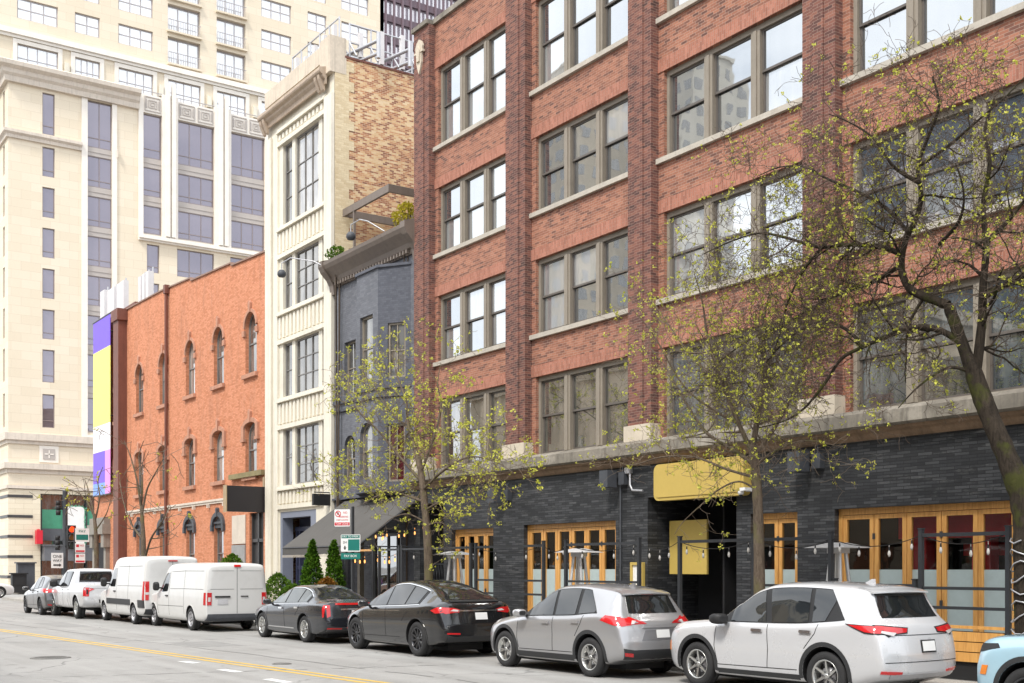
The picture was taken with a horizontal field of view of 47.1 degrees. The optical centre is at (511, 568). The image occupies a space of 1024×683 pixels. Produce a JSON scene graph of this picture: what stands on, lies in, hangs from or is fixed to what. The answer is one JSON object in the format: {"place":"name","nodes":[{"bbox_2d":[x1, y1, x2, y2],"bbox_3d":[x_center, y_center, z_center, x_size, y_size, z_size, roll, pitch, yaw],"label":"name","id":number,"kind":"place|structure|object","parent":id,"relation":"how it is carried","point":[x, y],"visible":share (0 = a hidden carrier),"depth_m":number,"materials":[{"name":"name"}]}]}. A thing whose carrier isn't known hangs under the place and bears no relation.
{"place":"outdoors","nodes":[
{"label":"outdoors","id":0,"kind":"place"},
{"bbox_2d":[0,594,23,599],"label":"cross street","id":1,"kind":"structure","parent":0,"point":[16,595],"depth_m":83.70,"materials":[{"name":"asphalt"}]},
{"bbox_2d":[9,562,36,592],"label":"news box","id":2,"kind":"object","parent":1,"relation":"on","point":[22,576],"visible":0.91,"depth_m":87.79,"materials":[{"name":"grey metal"}]},
{"bbox_2d":[0,56,267,584],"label":"corner building","id":3,"kind":"structure","parent":0,"point":[104,184],"depth_m":97.08,"materials":[{"name":"stone"}]},
{"bbox_2d":[42,93,53,135],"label":"window","id":4,"kind":"structure","parent":3,"relation":"in","point":[47,99],"depth_m":95.96,"materials":[{"name":"grey glass"}]},
{"bbox_2d":[88,275,110,306],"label":"window","id":5,"kind":"structure","parent":3,"relation":"in","point":[96,284],"depth_m":98.16,"materials":[{"name":"glass"}]},
{"bbox_2d":[88,236,110,268],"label":"window","id":6,"kind":"structure","parent":3,"relation":"in","point":[99,249],"depth_m":98.28,"materials":[{"name":"glass"}]},
{"bbox_2d":[88,196,110,228],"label":"window","id":7,"kind":"structure","parent":3,"relation":"in","point":[99,209],"depth_m":98.28,"materials":[{"name":"grey glass"}]},
{"bbox_2d":[88,155,110,189],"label":"window","id":8,"kind":"structure","parent":3,"relation":"in","point":[99,169],"depth_m":98.28,"materials":[{"name":"grey glass"}]},
{"bbox_2d":[88,101,110,150],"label":"window","id":9,"kind":"structure","parent":3,"relation":"in","point":[99,115],"depth_m":98.28,"materials":[{"name":"grey glass"}]},
{"bbox_2d":[143,205,160,235],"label":"window","id":10,"kind":"structure","parent":3,"relation":"in","point":[151,215],"depth_m":100.76,"materials":[{"name":"grey glass"}]},
{"bbox_2d":[143,167,160,197],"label":"window","id":11,"kind":"structure","parent":3,"relation":"in","point":[151,177],"depth_m":100.76,"materials":[{"name":"grey glass"}]},
{"bbox_2d":[143,114,160,160],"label":"window","id":12,"kind":"structure","parent":3,"relation":"in","point":[151,124],"depth_m":100.79,"materials":[{"name":"grey glass"}]},
{"bbox_2d":[177,249,212,277],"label":"window","id":13,"kind":"structure","parent":3,"relation":"in","point":[193,264],"depth_m":102.80,"materials":[{"name":"grey glass"}]},
{"bbox_2d":[178,211,212,243],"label":"window","id":14,"kind":"structure","parent":3,"relation":"in","point":[193,227],"depth_m":102.95,"materials":[{"name":"glass"}]},
{"bbox_2d":[178,173,212,207],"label":"window","id":15,"kind":"structure","parent":3,"relation":"in","point":[191,189],"depth_m":102.95,"materials":[{"name":"glass"}]},
{"bbox_2d":[178,121,212,170],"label":"window","id":16,"kind":"structure","parent":3,"relation":"in","point":[195,143],"depth_m":102.95,"materials":[{"name":"grey glass"}]},
{"bbox_2d":[231,220,263,251],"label":"window","id":17,"kind":"structure","parent":3,"relation":"in","point":[248,236],"depth_m":105.65,"materials":[{"name":"glass"}]},
{"bbox_2d":[231,184,263,216],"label":"window","id":18,"kind":"structure","parent":3,"relation":"in","point":[247,200],"depth_m":105.67,"materials":[{"name":"glass"}]},
{"bbox_2d":[231,133,263,180],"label":"window","id":19,"kind":"structure","parent":3,"relation":"in","point":[247,153],"depth_m":105.65,"materials":[{"name":"grey glass"}]},
{"bbox_2d":[87,250,264,572],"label":"orange building","id":20,"kind":"structure","parent":0,"point":[188,361],"depth_m":58.97,"materials":[{"name":"brick"}]},
{"bbox_2d":[92,312,112,496],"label":"wall banner","id":21,"kind":"object","parent":20,"relation":"attached to","point":[102,330],"depth_m":70.91,"materials":[{"name":"fabric"}]},
{"bbox_2d":[107,278,128,313],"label":"vent","id":22,"kind":"object","parent":20,"relation":"on","point":[118,296],"visible":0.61,"depth_m":69.99,"materials":[{"name":"metal"}]},
{"bbox_2d":[181,427,196,490],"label":"window","id":23,"kind":"structure","parent":20,"relation":"in","point":[193,446],"depth_m":59.12,"materials":[{"name":"grey glass"}]},
{"bbox_2d":[182,330,196,400],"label":"window","id":24,"kind":"structure","parent":20,"relation":"in","point":[192,355],"depth_m":59.18,"materials":[{"name":"grey glass"}]},
{"bbox_2d":[210,316,225,390],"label":"window","id":25,"kind":"structure","parent":20,"relation":"in","point":[221,342],"depth_m":55.89,"materials":[{"name":"grey glass"}]},
{"bbox_2d":[209,418,226,485],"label":"window","id":26,"kind":"structure","parent":20,"relation":"in","point":[221,443],"depth_m":55.85,"materials":[{"name":"grey glass"}]},
{"bbox_2d":[223,477,264,512],"bbox_3d":[-11.445,-3.170,50.446,1.840,1.560,0.360,0,0,-34],"label":"blank black sign","id":27,"kind":"object","parent":20,"relation":"attached to","point":[243,498],"visible":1,"depth_m":50.29,"materials":[{"name":"metal"}]},
{"bbox_2d":[241,300,258,379],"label":"window","id":28,"kind":"structure","parent":20,"relation":"in","point":[253,327],"depth_m":52.59,"materials":[{"name":"grey glass"}]},
{"bbox_2d":[240,409,259,480],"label":"window","id":29,"kind":"structure","parent":20,"relation":"in","point":[254,430],"depth_m":52.58,"materials":[{"name":"grey glass"}]},
{"bbox_2d":[252,513,262,565],"bbox_3d":[-11.106,-0.315,51.914,0.180,4.270,1.600,0,0,-34],"label":"side door","id":30,"kind":"structure","parent":20,"relation":"in","point":[257,518],"depth_m":52.22,"materials":[{"name":"glass"}]},
{"bbox_2d":[0,0,383,118],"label":"hotel tower","id":31,"kind":"structure","parent":0,"point":[240,54],"depth_m":107.14,"materials":[{"name":"stone"}]},
{"bbox_2d":[17,0,57,27],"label":"window","id":32,"kind":"structure","parent":31,"relation":"in","point":[27,10],"depth_m":99.90,"materials":[{"name":"glass"}]},
{"bbox_2d":[13,38,62,69],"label":"window","id":33,"kind":"structure","parent":31,"relation":"in","point":[23,53],"depth_m":99.81,"materials":[{"name":"glass"}]},
{"bbox_2d":[71,52,103,79],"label":"window","id":34,"kind":"structure","parent":31,"relation":"in","point":[78,66],"depth_m":102.10,"materials":[{"name":"glass"}]},
{"bbox_2d":[118,24,151,50],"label":"window","id":35,"kind":"structure","parent":31,"relation":"in","point":[127,35],"depth_m":104.55,"materials":[{"name":"glass"}]},
{"bbox_2d":[114,62,156,95],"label":"window","id":36,"kind":"structure","parent":31,"relation":"in","point":[121,76],"depth_m":104.49,"materials":[{"name":"grey metal"}]},
{"bbox_2d":[164,74,203,106],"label":"window","id":37,"kind":"structure","parent":31,"relation":"in","point":[184,91],"depth_m":107.15,"materials":[{"name":"grey metal"}]},
{"bbox_2d":[167,38,202,72],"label":"window","id":38,"kind":"structure","parent":31,"relation":"in","point":[181,54],"depth_m":107.10,"materials":[{"name":"glass"}]},
{"bbox_2d":[167,5,202,40],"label":"window","id":39,"kind":"structure","parent":31,"relation":"in","point":[182,22],"depth_m":107.13,"materials":[{"name":"glass"}]},
{"bbox_2d":[213,86,249,117],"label":"window","id":40,"kind":"structure","parent":31,"relation":"in","point":[236,103],"depth_m":109.67,"materials":[{"name":"glass"}]},
{"bbox_2d":[216,50,247,83],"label":"window","id":41,"kind":"structure","parent":31,"relation":"in","point":[229,66],"depth_m":109.64,"materials":[{"name":"glass"}]},
{"bbox_2d":[216,19,247,51],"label":"window","id":42,"kind":"structure","parent":31,"relation":"in","point":[229,34],"depth_m":109.63,"materials":[{"name":"glass"}]},
{"bbox_2d":[261,30,290,54],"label":"window","id":43,"kind":"structure","parent":31,"relation":"in","point":[269,40],"depth_m":112.08,"materials":[{"name":"glass"}]},
{"bbox_2d":[261,0,290,23],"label":"window","id":44,"kind":"structure","parent":31,"relation":"in","point":[269,9],"depth_m":112.11,"materials":[{"name":"glass"}]},
{"bbox_2d":[257,34,413,600],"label":"terracotta building","id":45,"kind":"structure","parent":0,"point":[336,124],"depth_m":47.27,"materials":[{"name":"beige brick"}]},
{"bbox_2d":[297,422,318,483],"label":"window","id":46,"kind":"structure","parent":45,"relation":"in","point":[307,435],"depth_m":47.68,"materials":[{"name":"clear glass"}]},
{"bbox_2d":[297,332,318,392],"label":"window","id":47,"kind":"structure","parent":45,"relation":"in","point":[308,346],"depth_m":47.68,"materials":[{"name":"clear glass"}]},
{"bbox_2d":[297,241,318,303],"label":"window","id":48,"kind":"structure","parent":45,"relation":"in","point":[307,271],"depth_m":47.69,"materials":[{"name":"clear glass"}]},
{"bbox_2d":[297,122,318,216],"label":"window","id":49,"kind":"structure","parent":45,"relation":"in","point":[307,142],"depth_m":47.68,"materials":[{"name":"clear glass"}]},
{"bbox_2d":[349,23,413,73],"bbox_3d":[-4.304,-20.764,47.404,4.779,1.671,0.731,0,0,-34],"label":"antenna rack","id":50,"kind":"object","parent":45,"relation":"on","point":[380,61],"visible":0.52,"depth_m":47.00,"materials":[{"name":"metal"}]},
{"bbox_2d":[346,32,413,71],"bbox_3d":[-4.825,-20.392,47.215,3.752,1.116,1.712,0,0,-34],"label":"roof gantry","id":51,"kind":"object","parent":50,"relation":"attached to","point":[377,42],"visible":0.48,"depth_m":46.58,"materials":[{"name":"metal"}]},
{"bbox_2d":[0,599,756,682],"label":"road","id":52,"kind":"structure","parent":0,"point":[89,663],"depth_m":24.82,"materials":[{"name":"asphalt"}]},
{"bbox_2d":[23,575,85,614],"bbox_3d":[-19.615,1.110,50.409,2.292,1.679,4.543,0,0,-34],"label":"grey suv","id":53,"kind":"object","parent":52,"relation":"on","point":[38,595],"visible":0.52,"depth_m":48.95,"materials":[{"name":"grey paint"}]},
{"bbox_2d":[49,568,128,618],"bbox_3d":[-16.921,0.975,47.195,2.652,1.950,5.910,0,0,-34],"label":"pickup truck","id":54,"kind":"object","parent":52,"relation":"on","point":[79,591],"visible":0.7,"depth_m":46.19,"materials":[{"name":"white paint"}]},
{"bbox_2d":[100,556,197,623],"bbox_3d":[-13.292,0.760,42.723,2.452,2.380,5.990,0,0,-34],"label":"panel van","id":55,"kind":"object","parent":52,"relation":"on","point":[129,591],"visible":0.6,"depth_m":40.72,"materials":[{"name":"white paint"}]},
{"bbox_2d":[151,563,266,630],"bbox_3d":[-10.135,0.885,38.577,2.434,2.130,6.100,0,0,-34],"label":"cargo van","id":56,"kind":"object","parent":52,"relation":"on","point":[194,595],"visible":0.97,"depth_m":36.35,"materials":[{"name":"white paint"}]},
{"bbox_2d":[255,584,370,641],"bbox_3d":[-5.442,1.195,32.394,2.280,1.510,5.106,0,0,-34],"label":"dark sedan","id":57,"kind":"object","parent":52,"relation":"on","point":[309,613],"visible":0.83,"depth_m":31.06,"materials":[{"name":"paint"}]},
{"bbox_2d":[347,580,509,655],"bbox_3d":[-2.112,1.109,27.667,2.430,1.683,5.050,0,0,-34],"label":"black crossover","id":58,"kind":"object","parent":52,"relation":"on","point":[422,617],"visible":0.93,"depth_m":26.10,"materials":[{"name":"grey paint"}]},
{"bbox_2d":[427,583,492,599],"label":"rear window","id":59,"kind":"structure","parent":58,"relation":"in","point":[450,591],"depth_m":26.22,"materials":[{"name":"black glass"}]},
{"bbox_2d":[490,583,687,676],"bbox_3d":[1.365,1.110,22.630,2.292,1.679,4.550,0,0,-34],"label":"compact suv","id":60,"kind":"object","parent":52,"relation":"on","point":[595,629],"visible":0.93,"depth_m":21.19,"materials":[{"name":"silver metal"}]},
{"bbox_2d":[670,579,955,682],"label":"white suv","id":61,"kind":"object","parent":52,"relation":"on","point":[871,631],"visible":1,"depth_m":17.41,"materials":[{"name":"paint"}]},
{"bbox_2d":[977,634,1023,682],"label":"blue suv","id":62,"kind":"object","parent":52,"relation":"on","point":[1001,659],"visible":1,"depth_m":14.76,"materials":[{"name":"paint"}]},
{"bbox_2d":[11,597,977,682],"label":"sidewalk","id":63,"kind":"structure","parent":0,"point":[941,680],"depth_m":18.87,"materials":[{"name":"concrete"}]},
{"bbox_2d":[51,490,75,574],"bbox_3d":[-23.511,-1.165,62.078,1.292,5.970,0.854,0,0,6],"label":"traffic signal","id":64,"kind":"object","parent":63,"relation":"on","point":[59,560],"visible":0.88,"depth_m":62.02,"materials":[{"name":"grey metal"}]},
{"bbox_2d":[30,467,120,567],"bbox_3d":[-21.338,-1.601,58.763,6.013,6.904,2.906,0,0,41],"label":"street tree","id":65,"kind":"object","parent":63,"relation":"on","point":[96,550],"visible":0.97,"depth_m":57.95,"materials":[{"name":"brown plant"}]},
{"bbox_2d":[94,427,196,555],"bbox_3d":[-16.016,-2.200,51.235,3.595,8.101,12.102,0,0,-34],"label":"street tree","id":66,"kind":"object","parent":63,"relation":"on","point":[142,536],"visible":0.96,"depth_m":51.58,"materials":[{"name":"brown plant"}]},
{"bbox_2d":[298,538,323,585],"bbox_3d":[-6.551,0.420,38.568,1.168,2.805,1.057,0,0,24],"label":"cone evergreen","id":67,"kind":"object","parent":63,"relation":"on","point":[312,563],"visible":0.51,"depth_m":38.42,"materials":[{"name":"plant"}]},
{"bbox_2d":[323,539,346,586],"bbox_3d":[-5.665,0.445,37.255,1.095,2.756,1.124,0,0,-34],"label":"cone evergreen","id":68,"kind":"object","parent":63,"relation":"on","point":[333,559],"visible":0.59,"depth_m":37.12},
{"bbox_2d":[334,506,359,591],"bbox_3d":[-4.799,0.010,34.396,0.863,3.620,0.171,0,0,18],"label":"parking sign post","id":69,"kind":"object","parent":63,"relation":"on","point":[350,543],"visible":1,"depth_m":34.35,"materials":[{"name":"grey metal"}]},
{"bbox_2d":[318,218,414,600],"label":"grey building","id":70,"kind":"structure","parent":63,"relation":"on","point":[375,275],"depth_m":41.67,"materials":[{"name":"brick"}]},
{"bbox_2d":[323,244,344,506],"bbox_3d":[-6.654,-5.232,44.680,0.962,14.104,0.961,0,0,-34],"label":"drainpipe","id":71,"kind":"object","parent":70,"relation":"attached to","point":[332,254],"visible":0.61,"depth_m":44.66,"materials":[{"name":"metal"}]},
{"bbox_2d":[282,494,423,557],"bbox_3d":[-5.665,-1.465,41.338,2.576,2.170,6.059,0,0,-34],"label":"awning","id":72,"kind":"object","parent":70,"relation":"attached to","point":[324,532],"visible":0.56,"depth_m":41.06,"materials":[{"name":"grey fabric"}]},
{"bbox_2d":[362,315,372,380],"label":"window","id":73,"kind":"structure","parent":70,"relation":"in","point":[367,323],"depth_m":41.92,"materials":[{"name":"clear glass"}]},
{"bbox_2d":[343,184,413,246],"bbox_3d":[-4.477,-12.740,44.516,2.450,2.180,3.700,0,0,-34],"label":"roof pergola","id":74,"kind":"object","parent":70,"relation":"on","point":[352,212],"visible":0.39,"depth_m":44.45,"materials":[{"name":"grey metal"}]},
{"bbox_2d":[374,533,399,597],"bbox_3d":[-4.322,0.285,42.301,0.120,3.070,2.530,0,0,-34],"label":"glazed door","id":75,"kind":"structure","parent":70,"relation":"in","point":[389,572],"depth_m":42.47,"materials":[{"name":"metal"}]},
{"bbox_2d":[389,322,404,377],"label":"window","id":76,"kind":"structure","parent":70,"relation":"in","point":[399,326],"depth_m":40.76,"materials":[{"name":"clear glass"}]},
{"bbox_2d":[389,424,404,481],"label":"window","id":77,"kind":"structure","parent":70,"relation":"in","point":[394,440],"depth_m":40.79,"materials":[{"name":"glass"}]},
{"bbox_2d":[295,316,547,579],"bbox_3d":[-2.893,-2.697,32.054,3.881,9.102,13.659,0,0,-31],"label":"street tree","id":78,"kind":"object","parent":63,"relation":"on","point":[427,534],"visible":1,"depth_m":31.84,"materials":[{"name":"green plant"}]},
{"bbox_2d":[474,540,545,599],"bbox_3d":[-0.093,0.575,29.851,0.090,2.490,3.140,0,0,-34],"label":"terrace fence","id":79,"kind":"object","parent":63,"relation":"on","point":[543,580],"visible":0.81,"depth_m":29.55,"materials":[{"name":"grey metal"}]},
{"bbox_2d":[555,548,602,584],"bbox_3d":[1.638,0.670,28.740,0.900,2.300,0.900,0,0,33],"label":"patio heater","id":80,"kind":"object","parent":63,"relation":"on","point":[576,553],"visible":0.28,"depth_m":28.67,"materials":[{"name":"silver metal"}]},
{"bbox_2d":[563,537,641,586],"bbox_3d":[2.027,0.575,26.758,0.090,2.490,2.740,0,0,-34],"label":"terrace fence","id":81,"kind":"object","parent":63,"relation":"on","point":[639,563],"visible":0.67,"depth_m":26.53,"materials":[{"name":"grey metal"}]},
{"bbox_2d":[677,534,753,611],"bbox_3d":[4.105,0.575,23.727,0.090,2.490,2.190,0,0,-34],"label":"terrace fence","id":82,"kind":"object","parent":63,"relation":"on","point":[680,541],"visible":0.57,"depth_m":24.46,"materials":[{"name":"grey metal"}]},
{"bbox_2d":[683,535,1003,559],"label":"string lights","id":83,"kind":"object","parent":82,"relation":"hanging from","point":[889,552],"visible":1,"depth_m":20.77},
{"bbox_2d":[575,186,876,594],"bbox_3d":[3.940,-2.519,22.108,3.350,8.742,6.985,0,0,-34],"label":"street tree","id":84,"kind":"object","parent":63,"relation":"on","point":[759,557],"visible":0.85,"depth_m":22.05,"materials":[{"name":"green plant"}]},
{"bbox_2d":[764,531,833,586],"bbox_3d":[5.264,0.575,22.036,0.090,2.490,1.890,0,0,-34],"label":"terrace fence","id":85,"kind":"object","parent":63,"relation":"on","point":[829,537],"visible":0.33,"depth_m":21.29,"materials":[{"name":"grey metal"}]},
{"bbox_2d":[648,3,1023,633],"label":"street tree","id":86,"kind":"object","parent":63,"relation":"on","point":[1010,464],"visible":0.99,"depth_m":18.57,"materials":[{"name":"green plant"}]},
{"bbox_2d":[806,542,870,580],"bbox_3d":[6.150,0.670,22.158,0.900,2.300,0.900,0,0,-40],"label":"patio heater","id":87,"kind":"object","parent":63,"relation":"on","point":[845,549],"visible":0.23,"depth_m":22.05,"materials":[{"name":"silver metal"}]},
{"bbox_2d":[917,525,1012,680],"bbox_3d":[7.308,0.575,19.048,0.095,2.490,1.690,0,0,-34],"label":"terrace fence","id":88,"kind":"object","parent":63,"relation":"on","point":[968,645],"visible":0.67,"depth_m":18.90,"materials":[{"name":"wood"}]},
{"bbox_2d":[404,0,1023,633],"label":"brick building","id":89,"kind":"structure","parent":0,"point":[556,150],"depth_m":29.86,"materials":[{"name":"red brick"}]},
{"bbox_2d":[433,273,504,366],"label":"window","id":90,"kind":"structure","parent":89,"relation":"in","point":[479,307],"depth_m":37.46,"materials":[{"name":"grey glass"}]},
{"bbox_2d":[433,156,504,259],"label":"window","id":91,"kind":"structure","parent":89,"relation":"in","point":[473,205],"depth_m":37.48,"materials":[{"name":"grey glass"}]},
{"bbox_2d":[433,25,504,151],"bbox_3d":[-1.179,-15.195,37.290,0.420,2.750,4.530,0,0,-34],"label":"window","id":92,"kind":"structure","parent":89,"relation":"in","point":[473,83],"depth_m":37.49,"materials":[{"name":"grey glass"}]},
{"bbox_2d":[441,385,504,466],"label":"window","id":93,"kind":"structure","parent":89,"relation":"in","point":[484,400],"depth_m":37.38,"materials":[{"name":"glass"}]},
{"bbox_2d":[456,528,492,595],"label":"folding window","id":94,"kind":"structure","parent":89,"relation":"in","point":[486,573],"depth_m":36.79,"materials":[{"name":"wood"}]},
{"bbox_2d":[528,521,615,610],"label":"folding window","id":95,"kind":"structure","parent":89,"relation":"in","point":[554,577],"depth_m":33.26,"materials":[{"name":"wood"}]},
{"bbox_2d":[529,228,627,340],"bbox_3d":[1.990,-7.840,32.667,0.420,2.320,4.660,0,0,-34],"label":"window","id":96,"kind":"structure","parent":89,"relation":"in","point":[574,284],"depth_m":32.79,"materials":[{"name":"grey glass"}]},
{"bbox_2d":[529,92,627,218],"bbox_3d":[1.990,-11.415,32.667,0.420,2.330,4.660,0,0,-34],"label":"window","id":97,"kind":"structure","parent":89,"relation":"in","point":[588,154],"depth_m":32.75,"materials":[{"name":"grey glass"}]},
{"bbox_2d":[529,0,627,96],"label":"window","id":98,"kind":"structure","parent":89,"relation":"in","point":[574,34],"depth_m":33.11,"materials":[{"name":"grey glass"}]},
{"bbox_2d":[539,357,627,453],"bbox_3d":[2.052,-4.425,32.709,0.270,2.310,4.260,0,0,-34],"label":"window","id":99,"kind":"structure","parent":89,"relation":"in","point":[575,405],"depth_m":32.82,"materials":[{"name":"glass"}]},
{"bbox_2d":[670,519,707,573],"bbox_3d":[4.430,-0.525,29.496,0.060,1.350,1.350,0,0,-34],"label":"yellow panel","id":100,"kind":"object","parent":89,"relation":"attached to","point":[692,529],"visible":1,"depth_m":29.40,"materials":[{"name":"metal"}]},
{"bbox_2d":[654,456,751,500],"bbox_3d":[4.503,-2.120,28.134,0.280,0.900,3.080,0,0,-34],"label":"entrance sign","id":101,"kind":"object","parent":89,"relation":"attached to","point":[675,487],"visible":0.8,"depth_m":28.12,"materials":[{"name":"yellow metal"}]},
{"bbox_2d":[656,164,801,305],"bbox_3d":[5.229,-7.840,27.941,0.420,2.320,4.980,0,0,-34],"label":"window","id":102,"kind":"structure","parent":89,"relation":"in","point":[693,212],"depth_m":28.21,"materials":[{"name":"grey glass"}]},
{"bbox_2d":[656,3,801,164],"bbox_3d":[5.229,-11.415,27.941,0.420,2.330,4.980,0,0,-34],"label":"window","id":103,"kind":"structure","parent":89,"relation":"in","point":[736,81],"depth_m":27.93,"materials":[{"name":"grey glass"}]},
{"bbox_2d":[667,318,801,436],"bbox_3d":[5.291,-4.425,27.983,0.270,2.310,4.580,0,0,-34],"label":"window","id":104,"kind":"structure","parent":89,"relation":"in","point":[678,360],"depth_m":28.64,"materials":[{"name":"glass"}]},
{"bbox_2d":[763,512,796,588],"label":"folding window","id":105,"kind":"structure","parent":89,"relation":"in","point":[779,575],"depth_m":26.43,"materials":[{"name":"wood"}]},
{"bbox_2d":[839,501,1013,633],"bbox_3d":[8.653,0.275,22.673,0.128,3.050,5.820,0,0,-34],"label":"folding window","id":106,"kind":"structure","parent":89,"relation":"in","point":[941,577],"depth_m":22.90,"materials":[{"name":"wood"}]},
{"bbox_2d":[840,82,1023,253],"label":"window","id":107,"kind":"structure","parent":89,"relation":"in","point":[1017,94],"depth_m":23.21,"materials":[{"name":"grey glass"}]},
{"bbox_2d":[840,0,1023,86],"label":"window","id":108,"kind":"structure","parent":89,"relation":"in","point":[929,15],"depth_m":23.71,"materials":[{"name":"grey glass"}]},
{"bbox_2d":[853,267,1023,410],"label":"window","id":109,"kind":"structure","parent":89,"relation":"in","point":[1004,378],"depth_m":23.24,"materials":[{"name":"glass"}]},
{"label":"ground","id":110,"kind":"structure","parent":0,"visible":0},
{"bbox_2d":[384,0,457,72],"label":"glass skyscraper","id":111,"kind":"structure","parent":110,"relation":"on","point":[404,17],"depth_m":217.03,"materials":[{"name":"glass"}]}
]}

